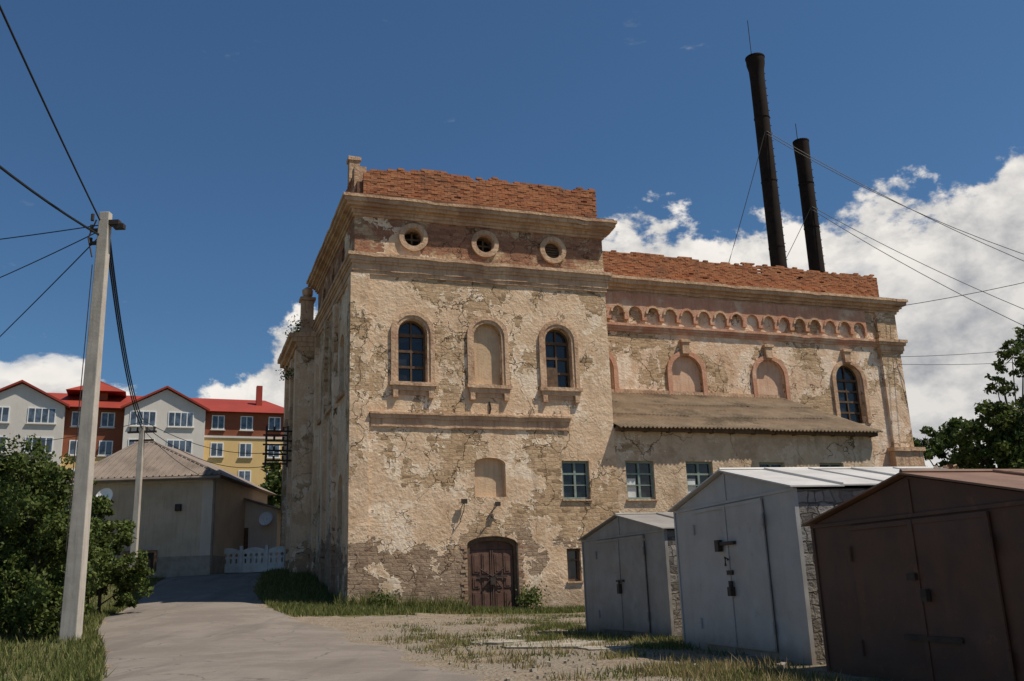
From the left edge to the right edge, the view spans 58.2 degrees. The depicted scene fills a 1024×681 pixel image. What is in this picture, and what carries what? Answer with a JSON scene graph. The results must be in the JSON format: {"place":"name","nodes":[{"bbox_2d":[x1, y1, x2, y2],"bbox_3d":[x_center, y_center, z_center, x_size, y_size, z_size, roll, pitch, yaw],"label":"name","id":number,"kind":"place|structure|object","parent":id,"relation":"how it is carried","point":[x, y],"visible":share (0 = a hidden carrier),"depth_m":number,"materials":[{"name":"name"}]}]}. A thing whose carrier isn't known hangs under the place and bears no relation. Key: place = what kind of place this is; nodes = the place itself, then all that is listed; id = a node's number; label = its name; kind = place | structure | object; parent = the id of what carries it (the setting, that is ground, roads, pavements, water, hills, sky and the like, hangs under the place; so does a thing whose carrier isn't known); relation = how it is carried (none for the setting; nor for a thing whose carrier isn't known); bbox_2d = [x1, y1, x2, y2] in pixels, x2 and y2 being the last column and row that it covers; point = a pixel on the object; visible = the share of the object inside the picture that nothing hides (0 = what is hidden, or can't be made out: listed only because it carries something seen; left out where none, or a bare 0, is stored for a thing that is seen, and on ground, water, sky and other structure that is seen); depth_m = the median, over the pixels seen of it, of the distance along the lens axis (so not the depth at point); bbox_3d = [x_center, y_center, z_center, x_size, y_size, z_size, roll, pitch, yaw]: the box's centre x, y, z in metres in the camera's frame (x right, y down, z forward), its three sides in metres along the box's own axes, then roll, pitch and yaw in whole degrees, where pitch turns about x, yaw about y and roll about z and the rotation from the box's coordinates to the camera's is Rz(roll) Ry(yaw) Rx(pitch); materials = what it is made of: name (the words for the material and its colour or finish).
{"place":"outdoors","nodes":[
{"label":"outdoors","id":0,"kind":"place"},
{"bbox_2d":[0,422,280,458],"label":"window sills","id":1,"kind":"structure","parent":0,"point":[134,426],"depth_m":89.70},
{"bbox_2d":[95,573,483,680],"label":"road","id":2,"kind":"structure","parent":0,"point":[216,627],"depth_m":18.24,"materials":[{"name":"concrete"}]},
{"bbox_2d":[315,223,351,600],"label":"tower side wall","id":3,"kind":"structure","parent":0,"point":[344,248],"depth_m":35.47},
{"bbox_2d":[0,571,890,680],"bbox_3d":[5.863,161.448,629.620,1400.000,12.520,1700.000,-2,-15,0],"label":"ground","id":4,"kind":"structure","parent":0,"point":[487,671],"depth_m":15.57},
{"bbox_2d":[0,384,65,516],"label":"gabled bay","id":5,"kind":"object","parent":4,"relation":"on","point":[19,400],"visible":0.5,"depth_m":86.51,"materials":[{"name":"paint"}]},
{"bbox_2d":[0,433,121,637],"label":"leafy shrub","id":6,"kind":"object","parent":4,"relation":"on","point":[32,596],"visible":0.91,"depth_m":22.89,"materials":[{"name":"green plant"}]},
{"bbox_2d":[61,457,105,495],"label":"wall","id":7,"kind":"structure","parent":4,"relation":"on","point":[97,459],"depth_m":87.84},
{"bbox_2d":[62,408,124,456],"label":"wall","id":8,"kind":"structure","parent":7,"relation":"on","point":[115,436],"depth_m":89.57,"materials":[{"name":"brick"}]},
{"bbox_2d":[48,393,283,413],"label":"roof","id":9,"kind":"structure","parent":8,"relation":"on","point":[214,405],"depth_m":95.19,"materials":[{"name":"red metal"}]},
{"bbox_2d":[66,381,262,405],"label":"roof dormers","id":10,"kind":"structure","parent":9,"relation":"on","point":[111,391],"depth_m":93.28,"materials":[{"name":"red metal"}]},
{"bbox_2d":[0,406,280,483],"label":"window frames","id":11,"kind":"structure","parent":7,"relation":"attached to","point":[48,422],"depth_m":90.24,"materials":[{"name":"plastic"}]},
{"bbox_2d":[0,407,279,510],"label":"window panes","id":12,"kind":"object","parent":11,"relation":"in","point":[133,421],"visible":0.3,"depth_m":90.33,"materials":[{"name":"glass"}]},
{"bbox_2d":[59,212,125,641],"bbox_3d":[-10.129,2.017,22.082,0.870,10.950,0.379,-2,-15,0],"label":"utility pole","id":13,"kind":"object","parent":4,"relation":"on","point":[72,615],"visible":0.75,"depth_m":21.88,"materials":[{"name":"concrete"}]},
{"bbox_2d":[48,494,155,612],"bbox_3d":[-12.846,6.773,28.714,3.542,4.111,2.451,-7,-15,16],"label":"leafy shrub","id":14,"kind":"object","parent":4,"relation":"on","point":[125,581],"visible":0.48,"depth_m":28.54,"materials":[{"name":"green plant"}]},
{"bbox_2d":[127,425,156,567],"bbox_3d":[-15.356,7.003,37.602,1.200,7.100,0.224,-2,-15,0],"label":"utility pole","id":15,"kind":"object","parent":4,"relation":"on","point":[141,440],"visible":0.68,"depth_m":37.84,"materials":[{"name":"concrete"}]},
{"bbox_2d":[122,389,205,458],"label":"gabled bay","id":16,"kind":"object","parent":4,"relation":"on","point":[163,403],"visible":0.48,"depth_m":91.03,"materials":[{"name":"paint"}]},
{"bbox_2d":[94,555,236,579],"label":"plinth","id":17,"kind":"structure","parent":4,"relation":"on","point":[175,566],"depth_m":39.93,"materials":[{"name":"concrete"}]},
{"bbox_2d":[66,475,220,565],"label":"gutter and downpipe","id":18,"kind":"object","parent":17,"relation":"on","point":[214,477],"visible":0.83,"depth_m":40.36,"materials":[{"name":"grey metal"}]},
{"bbox_2d":[92,478,266,557],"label":"walls","id":19,"kind":"structure","parent":17,"relation":"on","point":[166,529],"depth_m":40.69,"materials":[{"name":"paint"}]},
{"bbox_2d":[93,479,213,555],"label":"corner trim","id":20,"kind":"structure","parent":19,"relation":"attached to","point":[206,519],"depth_m":40.59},
{"bbox_2d":[71,442,276,494],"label":"hip roof","id":21,"kind":"structure","parent":19,"relation":"on","point":[230,477],"depth_m":42.14,"materials":[{"name":"grey tile"}]},
{"bbox_2d":[94,441,221,478],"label":"roof ribs","id":22,"kind":"object","parent":21,"relation":"on","point":[161,446],"visible":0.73,"depth_m":41.95,"materials":[{"name":"metal"}]},
{"bbox_2d":[203,437,282,485],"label":"yellow wall","id":23,"kind":"structure","parent":4,"relation":"on","point":[233,460],"depth_m":93.37,"materials":[{"name":"paint"}]},
{"bbox_2d":[205,412,283,436],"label":"attic wall","id":24,"kind":"structure","parent":23,"relation":"on","point":[232,424],"depth_m":94.14,"materials":[{"name":"paint"}]},
{"bbox_2d":[224,545,284,572],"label":"ornamental concrete fence","id":25,"kind":"object","parent":4,"relation":"on","point":[241,566],"visible":0.47,"depth_m":41.91,"materials":[{"name":"concrete"}]},
{"bbox_2d":[243,498,280,562],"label":"rendered outbuilding","id":26,"kind":"structure","parent":4,"relation":"on","point":[262,525],"depth_m":45.23,"materials":[{"name":"paint"}]},
{"bbox_2d":[258,452,282,508],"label":"broadleaf tree","id":27,"kind":"object","parent":4,"relation":"on","point":[273,482],"visible":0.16,"depth_m":60.70,"materials":[{"name":"green plant"}]},
{"bbox_2d":[0,566,584,680],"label":"grass","id":28,"kind":"structure","parent":4,"relation":"on","point":[91,666],"depth_m":27.20,"materials":[{"name":"plant"}]},
{"bbox_2d":[295,351,313,573],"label":"side block wall","id":29,"kind":"structure","parent":4,"relation":"on","point":[304,482],"depth_m":40.33,"materials":[{"name":"paint"}]},
{"bbox_2d":[262,425,291,466],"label":"insulator rack","id":30,"kind":"object","parent":29,"relation":"attached to","point":[266,435],"visible":0.86,"depth_m":42.19,"materials":[{"name":"metal"}]},
{"bbox_2d":[0,5,284,473],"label":"power lines","id":31,"kind":"object","parent":30,"relation":"attached to","point":[114,292],"visible":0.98,"depth_m":24.62,"materials":[{"name":"rubber"}]},
{"bbox_2d":[280,349,299,572],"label":"side block pilasters","id":32,"kind":"object","parent":29,"relation":"attached to","point":[289,484],"visible":0.71,"depth_m":41.53,"materials":[{"name":"paint"}]},
{"bbox_2d":[277,332,316,371],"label":"side block cornice","id":33,"kind":"structure","parent":29,"relation":"on","point":[301,341],"depth_m":41.72,"materials":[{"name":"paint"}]},
{"bbox_2d":[299,287,315,331],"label":"side block pedestals","id":34,"kind":"object","parent":33,"relation":"on","point":[307,300],"visible":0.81,"depth_m":42.42,"materials":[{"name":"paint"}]},
{"bbox_2d":[333,588,470,608],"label":"grass","id":35,"kind":"structure","parent":4,"relation":"on","point":[395,598],"depth_m":30.32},
{"bbox_2d":[405,234,555,601],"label":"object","id":36,"kind":"object","parent":4,"relation":"on","point":[408,236],"depth_m":34.88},
{"bbox_2d":[310,275,349,600],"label":"side pilasters","id":37,"kind":"object","parent":36,"relation":"attached to","point":[332,509],"visible":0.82,"depth_m":36.26,"materials":[{"name":"paint"}]},
{"bbox_2d":[347,271,369,601],"bbox_3d":[-5.261,3.849,31.559,0.693,13.067,0.092,3,-16,-19],"label":"corner pilaster","id":38,"kind":"object","parent":36,"relation":"attached to","point":[358,512],"visible":0.84,"depth_m":31.65,"materials":[{"name":"paint"}]},
{"bbox_2d":[398,321,425,381],"bbox_3d":[-3.681,0.432,33.426,1.060,2.360,0.070,3,-16,-19],"label":"window frame","id":39,"kind":"object","parent":36,"relation":"attached to","point":[410,351],"visible":0.87,"depth_m":33.45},
{"bbox_2d":[399,323,422,381],"bbox_3d":[-3.699,0.451,33.474,1.040,2.350,0.020,3,-16,-19],"label":"window glass","id":40,"kind":"object","parent":39,"relation":"in","point":[404,358],"visible":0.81,"depth_m":33.46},
{"bbox_2d":[391,311,434,381],"bbox_3d":[-3.582,0.213,33.172,1.608,2.662,0.100,3,-16,-19],"label":"window surround","id":41,"kind":"object","parent":36,"relation":"attached to","point":[425,319],"visible":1,"depth_m":33.22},
{"bbox_2d":[391,385,434,398],"bbox_3d":[-3.510,1.824,32.715,1.563,0.442,0.161,3,-16,-19],"label":"sill bracket","id":42,"kind":"object","parent":36,"relation":"attached to","point":[412,390],"visible":1,"depth_m":32.70,"materials":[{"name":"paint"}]},
{"bbox_2d":[399,223,427,251],"bbox_3d":[-3.676,-3.839,34.255,1.107,1.091,0.129,3,-16,-19],"label":"round window rim","id":43,"kind":"object","parent":36,"relation":"attached to","point":[406,245],"visible":1,"depth_m":34.19,"materials":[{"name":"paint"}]},
{"bbox_2d":[306,192,616,293],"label":"cornice","id":44,"kind":"structure","parent":36,"relation":"on","point":[350,206],"depth_m":35.33,"materials":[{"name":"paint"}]},
{"bbox_2d":[346,155,366,191],"bbox_3d":[-5.992,-6.137,35.386,0.504,2.472,1.773,3,-16,-19],"label":"parapet post","id":45,"kind":"object","parent":44,"relation":"on","point":[355,168],"visible":0.51,"depth_m":35.79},
{"bbox_2d":[346,168,596,217],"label":"tower brick parapet","id":46,"kind":"structure","parent":44,"relation":"on","point":[425,183],"depth_m":35.75,"materials":[{"name":"brick"}]},
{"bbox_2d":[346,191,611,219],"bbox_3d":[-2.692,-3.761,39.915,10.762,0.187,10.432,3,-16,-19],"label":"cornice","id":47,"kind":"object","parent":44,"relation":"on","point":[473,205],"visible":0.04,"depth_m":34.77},
{"bbox_2d":[311,250,612,336],"bbox_3d":[-2.604,-1.300,39.264,10.476,0.828,10.142,3,-16,-19],"label":"frieze moulding","id":48,"kind":"object","parent":36,"relation":"attached to","point":[392,265],"visible":0.19,"depth_m":34.81,"materials":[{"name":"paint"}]},
{"bbox_2d":[369,411,571,430],"bbox_3d":[-1.361,2.933,33.184,7.622,0.563,0.190,3,-16,-19],"label":"string course","id":49,"kind":"object","parent":36,"relation":"attached to","point":[449,420],"visible":1,"depth_m":33.10,"materials":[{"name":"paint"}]},
{"bbox_2d":[471,230,498,257],"bbox_3d":[-1.040,-3.694,35.177,1.104,1.107,0.130,3,-16,-19],"label":"round window rim","id":50,"kind":"object","parent":36,"relation":"attached to","point":[477,251],"visible":1,"depth_m":35.10,"materials":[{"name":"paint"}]},
{"bbox_2d":[474,325,499,384],"bbox_3d":[-0.982,0.574,34.331,1.200,2.500,0.100,3,-16,-19],"label":"niche back","id":51,"kind":"object","parent":36,"relation":"attached to","point":[486,355],"visible":0.83,"depth_m":34.29,"materials":[{"name":"paint"}]},
{"bbox_2d":[467,316,509,384],"bbox_3d":[-0.890,0.363,34.110,1.611,2.649,0.100,3,-16,-19],"label":"window surround","id":52,"kind":"object","parent":36,"relation":"attached to","point":[469,347],"visible":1,"depth_m":34.11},
{"bbox_2d":[474,458,503,496],"bbox_3d":[-0.864,4.970,33.165,1.300,1.600,0.080,3,-16,-19],"label":"niche back","id":53,"kind":"object","parent":36,"relation":"attached to","point":[489,477],"visible":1,"depth_m":33.14,"materials":[{"name":"paint"}]},
{"bbox_2d":[468,388,509,400],"bbox_3d":[-0.824,1.976,33.653,1.562,0.449,0.159,3,-16,-19],"label":"sill bracket","id":54,"kind":"object","parent":36,"relation":"attached to","point":[488,393],"visible":1,"depth_m":33.64,"materials":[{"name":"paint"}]},
{"bbox_2d":[467,536,518,606],"bbox_3d":[-0.709,8.207,32.235,1.860,2.620,0.160,3,-16,-19],"label":"door frame","id":55,"kind":"object","parent":36,"relation":"attached to","point":[511,542],"visible":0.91,"depth_m":32.38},
{"bbox_2d":[470,541,511,549],"bbox_3d":[-0.768,7.199,32.565,1.700,0.420,0.050,3,-16,-19],"label":"door transom panel","id":56,"kind":"object","parent":55,"relation":"in","point":[491,545],"visible":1,"depth_m":32.53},
{"bbox_2d":[470,549,513,607],"bbox_3d":[-0.701,8.424,32.177,1.600,2.130,0.080,3,-16,-19],"label":"double door","id":57,"kind":"structure","parent":55,"relation":"attached to","point":[485,560],"depth_m":32.18,"materials":[{"name":"brown paint"}]},
{"bbox_2d":[460,542,525,606],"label":"door brick quoins","id":58,"kind":"object","parent":36,"relation":"attached to","point":[465,565],"depth_m":31.95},
{"bbox_2d":[539,237,565,263],"bbox_3d":[1.601,-3.546,36.098,1.100,1.102,0.131,3,-16,-19],"label":"round window rim","id":59,"kind":"object","parent":36,"relation":"attached to","point":[546,258],"visible":1,"depth_m":36.01,"materials":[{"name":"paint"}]},
{"bbox_2d":[545,330,569,387],"bbox_3d":[1.684,0.732,35.298,1.060,2.360,0.070,3,-16,-19],"label":"window frame","id":60,"kind":"object","parent":36,"relation":"attached to","point":[555,344],"visible":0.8,"depth_m":35.38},
{"bbox_2d":[545,332,567,387],"bbox_3d":[1.666,0.751,35.346,1.040,2.350,0.020,3,-16,-19],"label":"window glass","id":61,"kind":"object","parent":60,"relation":"in","point":[561,366],"visible":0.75,"depth_m":35.38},
{"bbox_2d":[538,320,579,387],"bbox_3d":[1.784,0.511,35.044,1.613,2.662,0.101,3,-16,-19],"label":"window surround","id":62,"kind":"object","parent":36,"relation":"attached to","point":[540,343],"visible":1,"depth_m":35.05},
{"bbox_2d":[541,390,580,403],"bbox_3d":[1.853,2.125,34.590,1.563,0.451,0.160,3,-16,-19],"label":"sill bracket","id":63,"kind":"object","parent":36,"relation":"attached to","point":[558,395],"visible":1,"depth_m":34.58,"materials":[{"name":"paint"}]},
{"bbox_2d":[562,461,588,498],"bbox_3d":[2.323,5.197,34.148,1.100,1.420,0.070,3,-16,-19],"label":"casement frame","id":64,"kind":"object","parent":36,"relation":"attached to","point":[574,474],"visible":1,"depth_m":34.17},
{"bbox_2d":[563,464,585,496],"bbox_3d":[2.305,5.211,34.198,1.080,1.400,0.020,3,-16,-19],"label":"casement glass","id":65,"kind":"object","parent":64,"relation":"in","point":[568,480],"visible":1,"depth_m":34.19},
{"bbox_2d":[504,581,552,610],"bbox_3d":[0.589,8.950,31.902,1.722,1.278,1.380,-7,-16,19],"label":"weed clump","id":66,"kind":"object","parent":4,"relation":"on","point":[533,599],"visible":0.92,"depth_m":31.71,"materials":[{"name":"green plant"}]},
{"bbox_2d":[470,639,633,650],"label":"concrete paving","id":67,"kind":"structure","parent":4,"relation":"on","point":[525,645],"depth_m":16.27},
{"bbox_2d":[328,612,823,680],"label":"scattered stones","id":68,"kind":"object","parent":4,"relation":"on","point":[534,669],"visible":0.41,"depth_m":14.49,"materials":[{"name":"stone"}]},
{"bbox_2d":[577,512,682,638],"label":"metal garage","id":69,"kind":"structure","parent":4,"relation":"on","point":[630,575],"depth_m":18.31,"materials":[{"name":"metal"}]},
{"bbox_2d":[595,535,649,632],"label":"door leaves","id":70,"kind":"structure","parent":69,"relation":"in","point":[617,558],"depth_m":18.56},
{"bbox_2d":[367,610,903,680],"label":"grass","id":71,"kind":"structure","parent":4,"relation":"on","point":[660,643],"depth_m":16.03,"materials":[{"name":"plant"}]},
{"bbox_2d":[668,466,946,664],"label":"metal garage","id":72,"kind":"structure","parent":4,"relation":"on","point":[746,568],"depth_m":12.93,"materials":[{"name":"metal"}]},
{"bbox_2d":[692,498,777,651],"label":"door leaves","id":73,"kind":"structure","parent":72,"relation":"in","point":[744,619],"depth_m":13.24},
{"bbox_2d":[801,469,1023,680],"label":"metal garage","id":74,"kind":"structure","parent":4,"relation":"on","point":[919,574],"depth_m":9.00,"materials":[{"name":"metal"}]},
{"bbox_2d":[847,511,1015,680],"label":"door leaves","id":75,"kind":"structure","parent":74,"relation":"in","point":[950,555],"depth_m":8.85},
{"bbox_2d":[913,399,1021,467],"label":"broadleaf tree","id":76,"kind":"object","parent":4,"relation":"on","point":[938,443],"visible":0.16,"depth_m":61.59,"materials":[{"name":"green plant"}]},
{"bbox_2d":[947,325,1023,468],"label":"young tree","id":77,"kind":"object","parent":4,"relation":"on","point":[1000,450],"visible":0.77,"depth_m":35.46,"materials":[{"name":"green plant"}]},
{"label":"wing","id":78,"kind":"object","parent":4,"relation":"on","visible":0},
{"bbox_2d":[672,357,700,391],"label":"blind arch back","id":79,"kind":"structure","parent":78,"relation":"attached to","point":[685,374],"depth_m":44.13,"materials":[{"name":"paint"}]},
{"bbox_2d":[605,291,866,335],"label":"corbel arcade","id":80,"kind":"object","parent":78,"relation":"attached to","point":[641,303],"visible":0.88,"depth_m":45.67,"materials":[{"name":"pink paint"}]},
{"bbox_2d":[745,20,787,272],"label":"smokestack","id":81,"kind":"object","parent":78,"relation":"on","point":[755,64],"visible":0.89,"depth_m":54.02,"materials":[{"name":"metal"}]},
{"bbox_2d":[756,361,783,397],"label":"blind arch back","id":82,"kind":"structure","parent":78,"relation":"attached to","point":[769,378],"depth_m":45.68,"materials":[{"name":"paint"}]},
{"bbox_2d":[792,124,824,272],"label":"smokestack","id":83,"kind":"object","parent":78,"relation":"on","point":[813,239],"visible":0.82,"depth_m":54.36,"materials":[{"name":"metal"}]},
{"bbox_2d":[836,366,862,423],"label":"window frame","id":84,"kind":"object","parent":78,"relation":"attached to","point":[844,380],"visible":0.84,"depth_m":47.25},
{"bbox_2d":[836,368,859,422],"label":"window glass","id":85,"kind":"object","parent":84,"relation":"in","point":[850,386],"visible":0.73,"depth_m":47.26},
{"bbox_2d":[728,131,1023,364],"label":"guy wires","id":86,"kind":"object","parent":78,"relation":"attached to","point":[897,251],"visible":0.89,"depth_m":50.44,"materials":[{"name":"metal"}]},
{"bbox_2d":[876,338,907,353],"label":"pilaster capital","id":87,"kind":"object","parent":78,"relation":"attached to","point":[890,345],"visible":0.52,"depth_m":48.23,"materials":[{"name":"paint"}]},
{"bbox_2d":[887,447,925,466],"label":"pilaster base","id":88,"kind":"object","parent":78,"relation":"attached to","point":[906,456],"visible":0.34,"depth_m":46.63,"materials":[{"name":"paint"}]},
{"bbox_2d":[352,215,618,607],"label":"tower front wall","id":89,"kind":"structure","parent":0,"point":[421,482],"depth_m":33.44,"materials":[{"name":"paint"}]},
{"bbox_2d":[0,0,1023,466],"label":"sky","id":90,"kind":"structure","parent":0,"point":[221,135],"materials":[{"name":"blue"}]},
{"bbox_2d":[567,551,576,578],"bbox_3d":[2.166,8.148,33.365,0.520,1.130,0.020,3,-16,-19],"label":"casement glass","id":91,"kind":"object","parent":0,"point":[572,569],"visible":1,"depth_m":33.35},
{"bbox_2d":[614,427,874,512],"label":"annex wall","id":92,"kind":"structure","parent":0,"point":[669,455],"depth_m":36.22,"materials":[{"name":"paint"}]},
{"bbox_2d":[611,392,882,432],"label":"annex corrugated roof","id":93,"kind":"structure","parent":92,"relation":"on","point":[650,410],"depth_m":39.65,"materials":[{"name":"metal"}]},
{"bbox_2d":[615,426,877,436],"bbox_3d":[9.706,3.657,36.931,12.150,0.160,0.200,3,-16,-19],"label":"annex eave board","id":94,"kind":"object","parent":93,"relation":"attached to","point":[728,430],"visible":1,"depth_m":36.70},
{"bbox_2d":[607,306,891,466],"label":"wing front wall","id":95,"kind":"structure","parent":0,"point":[642,359],"depth_m":45.63,"materials":[{"name":"paint"}]},
{"bbox_2d":[609,351,619,392],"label":"wing arch surround","id":96,"kind":"object","parent":95,"relation":"attached to","point":[615,371],"visible":0.29,"depth_m":42.63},
{"bbox_2d":[667,351,707,395],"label":"wing arch surround","id":97,"kind":"object","parent":95,"relation":"attached to","point":[695,357],"visible":0.76,"depth_m":44.01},
{"bbox_2d":[607,322,877,346],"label":"wing moulding","id":98,"kind":"object","parent":95,"relation":"attached to","point":[693,331],"visible":0.87,"depth_m":45.40,"materials":[{"name":"stone"}]},
{"bbox_2d":[607,275,907,314],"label":"wing cornice","id":99,"kind":"structure","parent":95,"relation":"attached to","point":[688,289],"depth_m":46.04,"materials":[{"name":"stone"}]},
{"bbox_2d":[602,250,878,296],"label":"wing parapet","id":100,"kind":"structure","parent":99,"relation":"on","point":[639,264],"depth_m":46.45,"materials":[{"name":"brick"}]},
{"bbox_2d":[751,355,790,399],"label":"wing arch surround","id":101,"kind":"object","parent":95,"relation":"attached to","point":[777,361],"visible":0.69,"depth_m":45.55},
{"bbox_2d":[831,360,871,423],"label":"wing arch surround","id":102,"kind":"object","parent":95,"relation":"attached to","point":[857,367],"visible":0.93,"depth_m":46.94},
{"bbox_2d":[874,312,913,446],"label":"wing pilaster","id":103,"kind":"object","parent":95,"relation":"attached to","point":[896,399],"visible":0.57,"depth_m":47.80,"materials":[{"name":"paint"}]},
{"bbox_3d":[8.420,8.224,39.017,11.580,7.650,5.710,3,-16,-19],"label":"annex","id":104,"kind":"object","parent":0,"visible":0},
{"bbox_2d":[625,461,654,498],"bbox_3d":[4.834,5.333,35.047,1.200,1.460,0.070,3,-16,-19],"label":"casement frame","id":105,"kind":"object","parent":104,"relation":"attached to","point":[638,473],"visible":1,"depth_m":35.08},
{"bbox_2d":[626,463,651,496],"bbox_3d":[4.815,5.347,35.097,1.180,1.440,0.020,3,-16,-19],"label":"casement glass","id":106,"kind":"object","parent":105,"relation":"in","point":[644,479],"visible":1,"depth_m":35.13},
{"bbox_2d":[611,389,779,397],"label":"roof flashing","id":107,"kind":"object","parent":104,"relation":"on","point":[689,393],"visible":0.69,"depth_m":43.74,"materials":[{"name":"paint"}]},
{"bbox_2d":[686,462,711,485],"bbox_3d":[7.285,5.471,35.903,1.200,1.460,0.070,3,-16,-19],"label":"casement frame","id":108,"kind":"object","parent":104,"relation":"attached to","point":[697,473],"visible":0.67,"depth_m":35.99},
{"bbox_2d":[686,464,708,486],"bbox_3d":[7.267,5.484,35.953,1.180,1.440,0.020,3,-16,-19],"label":"casement glass","id":109,"kind":"object","parent":108,"relation":"in","point":[691,468],"visible":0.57,"depth_m":36.03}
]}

